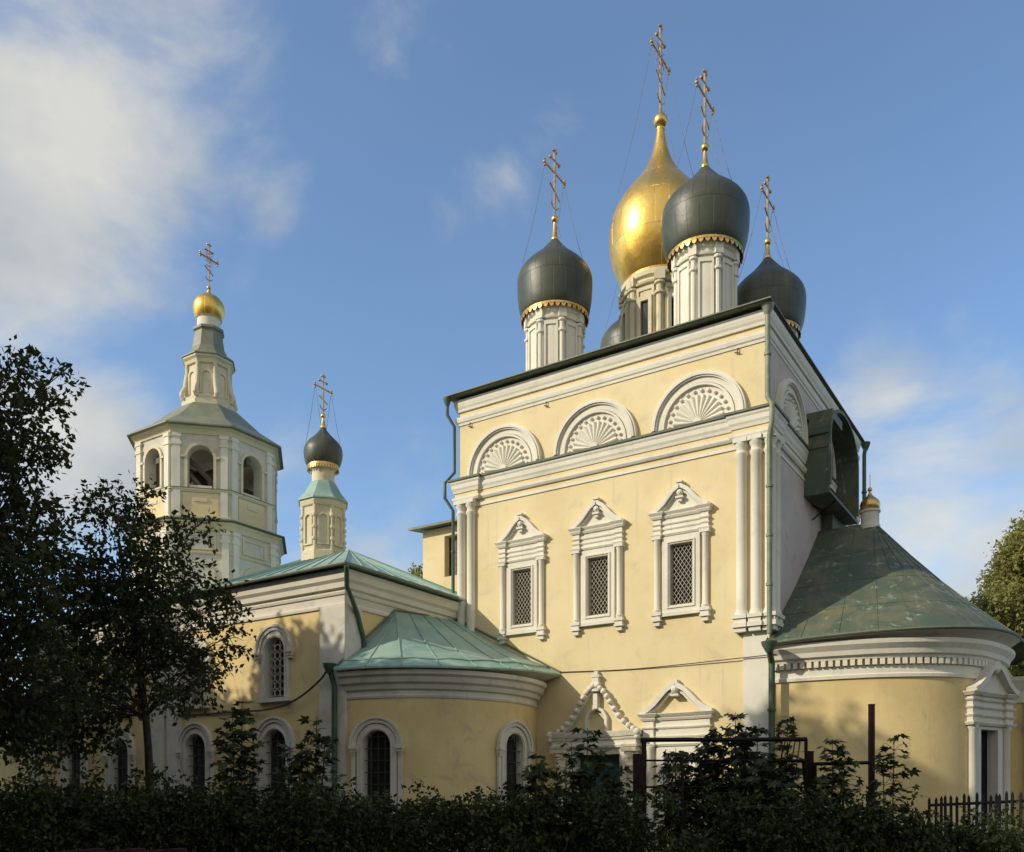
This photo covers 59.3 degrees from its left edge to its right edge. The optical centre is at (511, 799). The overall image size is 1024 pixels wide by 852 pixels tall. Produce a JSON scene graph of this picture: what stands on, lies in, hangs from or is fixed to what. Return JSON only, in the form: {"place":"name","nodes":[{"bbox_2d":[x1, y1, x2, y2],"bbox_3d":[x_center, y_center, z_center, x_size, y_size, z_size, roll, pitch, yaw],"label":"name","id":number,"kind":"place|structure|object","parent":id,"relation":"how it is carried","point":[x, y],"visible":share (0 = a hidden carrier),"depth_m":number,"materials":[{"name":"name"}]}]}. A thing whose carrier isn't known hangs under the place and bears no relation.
{"place":"outdoors","nodes":[
{"label":"outdoors","id":0,"kind":"place"},
{"bbox_2d":[0,0,1023,694],"label":"sky","id":1,"kind":"structure","parent":0,"point":[362,179],"materials":[{"name":"blue"}]},
{"label":"ground","id":2,"kind":"structure","parent":0,"visible":0},
{"bbox_2d":[0,334,117,767],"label":"maple tree","id":3,"kind":"object","parent":2,"relation":"on","point":[13,699],"visible":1,"depth_m":12.11,"materials":[{"name":"green plant"}]},
{"bbox_2d":[68,784,142,844],"bbox_3d":[-8.601,0.567,19.238,2.068,1.867,0.070,0,0,14],"label":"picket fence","id":4,"kind":"object","parent":2,"relation":"on","point":[111,791],"visible":0.19,"depth_m":19.17,"materials":[{"name":"black metal"}]},
{"bbox_2d":[56,848,186,851],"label":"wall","id":5,"kind":"structure","parent":2,"relation":"on","point":[133,850],"depth_m":8.91,"materials":[{"name":"red brick"}]},
{"bbox_2d":[0,469,256,823],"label":"maple tree","id":6,"kind":"object","parent":2,"relation":"on","point":[122,605],"visible":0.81,"depth_m":15.15,"materials":[{"name":"green plant"}]},
{"bbox_2d":[127,243,286,600],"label":"bell tower","id":7,"kind":"structure","parent":2,"relation":"on","point":[220,444],"depth_m":42.28,"materials":[{"name":"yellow paint"}]},
{"bbox_2d":[189,471,208,485],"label":"church bell","id":8,"kind":"object","parent":7,"relation":"hanging from","point":[201,479],"visible":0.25,"depth_m":42.63,"materials":[{"name":"brown metal"}]},
{"bbox_2d":[203,701,266,851],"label":"maple sapling","id":9,"kind":"object","parent":2,"relation":"on","point":[243,761],"visible":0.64,"depth_m":12.15,"materials":[{"name":"green plant"}]},
{"bbox_2d":[0,374,560,851],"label":"refectory","id":10,"kind":"structure","parent":2,"relation":"on","point":[398,696],"depth_m":26.35,"materials":[{"name":"yellow paint"}]},
{"bbox_2d":[57,734,88,796],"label":"window","id":11,"kind":"structure","parent":10,"relation":"in","point":[71,764],"depth_m":32.88,"materials":[{"name":"white paint"}]},
{"bbox_2d":[103,652,133,714],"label":"window","id":12,"kind":"structure","parent":10,"relation":"in","point":[110,652],"depth_m":31.18,"materials":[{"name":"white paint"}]},
{"bbox_2d":[101,727,136,807],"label":"window","id":13,"kind":"structure","parent":10,"relation":"in","point":[114,773],"depth_m":31.30,"materials":[{"name":"white paint"}]},
{"bbox_2d":[175,722,214,804],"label":"window","id":14,"kind":"structure","parent":10,"relation":"in","point":[194,749],"depth_m":29.08,"materials":[{"name":"white paint"}]},
{"bbox_2d":[178,636,212,709],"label":"window","id":15,"kind":"structure","parent":10,"relation":"in","point":[203,644],"depth_m":28.75,"materials":[{"name":"white paint"}]},
{"bbox_2d":[164,671,325,717],"bbox_3d":[-8.473,-3.193,27.651,8.374,1.063,0.253,0,0,35],"label":"overhead cable","id":16,"kind":"object","parent":10,"relation":"attached to","point":[308,690],"visible":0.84,"depth_m":26.50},
{"bbox_2d":[254,624,294,703],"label":"window","id":17,"kind":"structure","parent":10,"relation":"in","point":[274,649],"depth_m":27.02,"materials":[{"name":"white paint"}]},
{"bbox_2d":[252,716,296,809],"bbox_3d":[-7.013,-0.650,26.936,1.780,3.700,0.470,0,0,33],"label":"window","id":18,"kind":"structure","parent":10,"relation":"in","point":[281,732],"depth_m":27.09,"materials":[{"name":"white paint"}]},
{"bbox_2d":[348,716,404,842],"bbox_3d":[-3.711,-0.560,25.005,1.620,3.520,0.470,0,0,16],"label":"window","id":19,"kind":"structure","parent":10,"relation":"in","point":[379,748],"depth_m":25.01,"materials":[{"name":"white paint"}]},
{"bbox_2d":[496,720,533,831],"bbox_3d":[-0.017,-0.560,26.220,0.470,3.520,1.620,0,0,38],"label":"window","id":20,"kind":"structure","parent":10,"relation":"in","point":[514,744],"depth_m":26.37,"materials":[{"name":"white paint"}]},
{"bbox_2d":[255,743,306,846],"bbox_3d":[-3.062,0.408,12.156,0.880,2.385,0.798,0,0,33],"label":"maple sapling","id":21,"kind":"object","parent":2,"relation":"on","point":[277,772],"visible":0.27,"depth_m":12.10,"materials":[{"name":"green plant"}]},
{"bbox_2d":[272,715,347,850],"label":"maple sapling","id":22,"kind":"object","parent":2,"relation":"on","point":[326,741],"visible":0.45,"depth_m":11.97,"materials":[{"name":"green plant"}]},
{"bbox_2d":[408,561,422,577],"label":"tree","id":23,"kind":"object","parent":2,"relation":"on","point":[417,571],"visible":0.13,"depth_m":75.11,"materials":[{"name":"green plant"}]},
{"bbox_2d":[0,756,1023,851],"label":"hedge","id":24,"kind":"object","parent":2,"relation":"on","point":[51,821],"visible":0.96,"depth_m":11.44,"materials":[{"name":"green plant"}]},
{"bbox_2d":[502,753,562,851],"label":"maple sapling","id":25,"kind":"object","parent":2,"relation":"on","point":[531,776],"visible":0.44,"depth_m":11.90,"materials":[{"name":"green plant"}]},
{"bbox_2d":[551,727,614,851],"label":"maple sapling","id":26,"kind":"object","parent":2,"relation":"on","point":[586,773],"visible":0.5,"depth_m":12.04,"materials":[{"name":"green plant"}]},
{"bbox_2d":[598,765,649,851],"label":"maple sapling","id":27,"kind":"object","parent":2,"relation":"on","point":[619,785],"visible":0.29,"depth_m":12.17,"materials":[{"name":"green plant"}]},
{"bbox_2d":[646,749,702,851],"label":"maple sapling","id":28,"kind":"object","parent":2,"relation":"on","point":[667,820],"visible":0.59,"depth_m":12.75,"materials":[{"name":"green plant"}]},
{"bbox_2d":[666,742,728,851],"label":"maple sapling","id":29,"kind":"object","parent":2,"relation":"on","point":[694,818],"visible":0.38,"depth_m":12.83,"materials":[{"name":"green plant"}]},
{"bbox_2d":[633,737,808,851],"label":"metal gate","id":30,"kind":"structure","parent":2,"relation":"on","point":[639,770],"depth_m":12.49,"materials":[{"name":"black metal"}]},
{"bbox_2d":[443,23,1023,851],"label":"church","id":31,"kind":"structure","parent":2,"relation":"on","point":[663,475],"depth_m":25.98,"materials":[{"name":"yellow paint"}]},
{"bbox_2d":[494,512,547,643],"bbox_3d":[0.356,-6.952,28.265,1.880,3.985,0.520,0,0,33],"label":"window","id":32,"kind":"structure","parent":31,"relation":"in","point":[521,548],"depth_m":28.25,"materials":[{"name":"white paint"}]},
{"bbox_2d":[567,497,626,635],"bbox_3d":[2.593,-6.952,26.808,1.880,3.985,0.520,0,0,33],"label":"window","id":33,"kind":"structure","parent":31,"relation":"in","point":[596,535],"depth_m":26.80,"materials":[{"name":"white paint"}]},
{"bbox_2d":[560,654,775,672],"bbox_3d":[4.221,-3.849,25.633,6.652,0.125,0.064,0,0,34],"label":"overhead cable","id":34,"kind":"object","parent":31,"relation":"attached to","point":[667,665],"visible":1,"depth_m":25.50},
{"bbox_2d":[636,679,715,834],"bbox_3d":[4.676,-1.190,25.426,2.280,4.380,0.564,0,0,33],"label":"window","id":35,"kind":"structure","parent":31,"relation":"in","point":[691,724],"depth_m":25.43,"materials":[{"name":"white paint"}]},
{"bbox_2d":[648,479,713,626],"bbox_3d":[4.797,-6.952,25.373,1.880,3.985,0.520,0,0,33],"label":"window","id":36,"kind":"structure","parent":31,"relation":"in","point":[680,520],"depth_m":25.36,"materials":[{"name":"white paint"}]},
{"bbox_2d":[963,661,1020,838],"bbox_3d":[12.376,-1.274,23.573,2.180,4.648,0.804,0,0,-33],"label":"window","id":37,"kind":"structure","parent":31,"relation":"in","point":[989,698],"depth_m":23.56,"materials":[{"name":"white paint"}]},
{"bbox_2d":[697,712,784,851],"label":"maple sapling","id":38,"kind":"object","parent":2,"relation":"on","point":[741,751],"visible":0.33,"depth_m":12.74,"materials":[{"name":"green plant"}]},
{"bbox_2d":[717,751,797,851],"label":"maple sapling","id":39,"kind":"object","parent":2,"relation":"on","point":[757,780],"visible":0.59,"depth_m":11.98,"materials":[{"name":"green plant"}]},
{"bbox_2d":[767,716,803,851],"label":"maple sapling","id":40,"kind":"object","parent":2,"relation":"on","point":[793,728],"visible":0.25,"depth_m":12.84,"materials":[{"name":"green plant"}]},
{"bbox_2d":[808,751,813,838],"bbox_3d":[4.165,0.458,12.600,0.101,2.284,0.101,0,0,0],"label":"fence post","id":41,"kind":"object","parent":2,"relation":"on","point":[810,764],"visible":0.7,"depth_m":12.55,"materials":[{"name":"brown metal"}]},
{"bbox_2d":[802,737,863,851],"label":"maple sapling","id":42,"kind":"object","parent":2,"relation":"on","point":[837,779],"visible":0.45,"depth_m":12.03,"materials":[{"name":"green plant"}]},
{"bbox_2d":[868,704,874,850],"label":"fence post","id":43,"kind":"object","parent":2,"relation":"on","point":[871,735],"visible":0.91,"depth_m":12.47,"materials":[{"name":"brown metal"}]},
{"bbox_2d":[813,761,869,850],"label":"metal fence","id":44,"kind":"object","parent":43,"relation":"attached to","point":[829,763],"visible":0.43,"depth_m":12.48,"materials":[{"name":"black metal"}]},
{"bbox_2d":[859,733,921,851],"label":"maple sapling","id":45,"kind":"object","parent":2,"relation":"on","point":[881,767],"visible":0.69,"depth_m":11.98,"materials":[{"name":"green plant"}]},
{"bbox_2d":[928,791,1023,850],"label":"picket fence","id":46,"kind":"object","parent":2,"relation":"on","point":[968,803],"visible":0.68,"depth_m":14.97,"materials":[{"name":"black metal"}]},
{"bbox_2d":[965,510,1023,676],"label":"tree","id":47,"kind":"object","parent":2,"relation":"on","point":[1001,600],"visible":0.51,"depth_m":40.43,"materials":[{"name":"green plant"}]}
]}

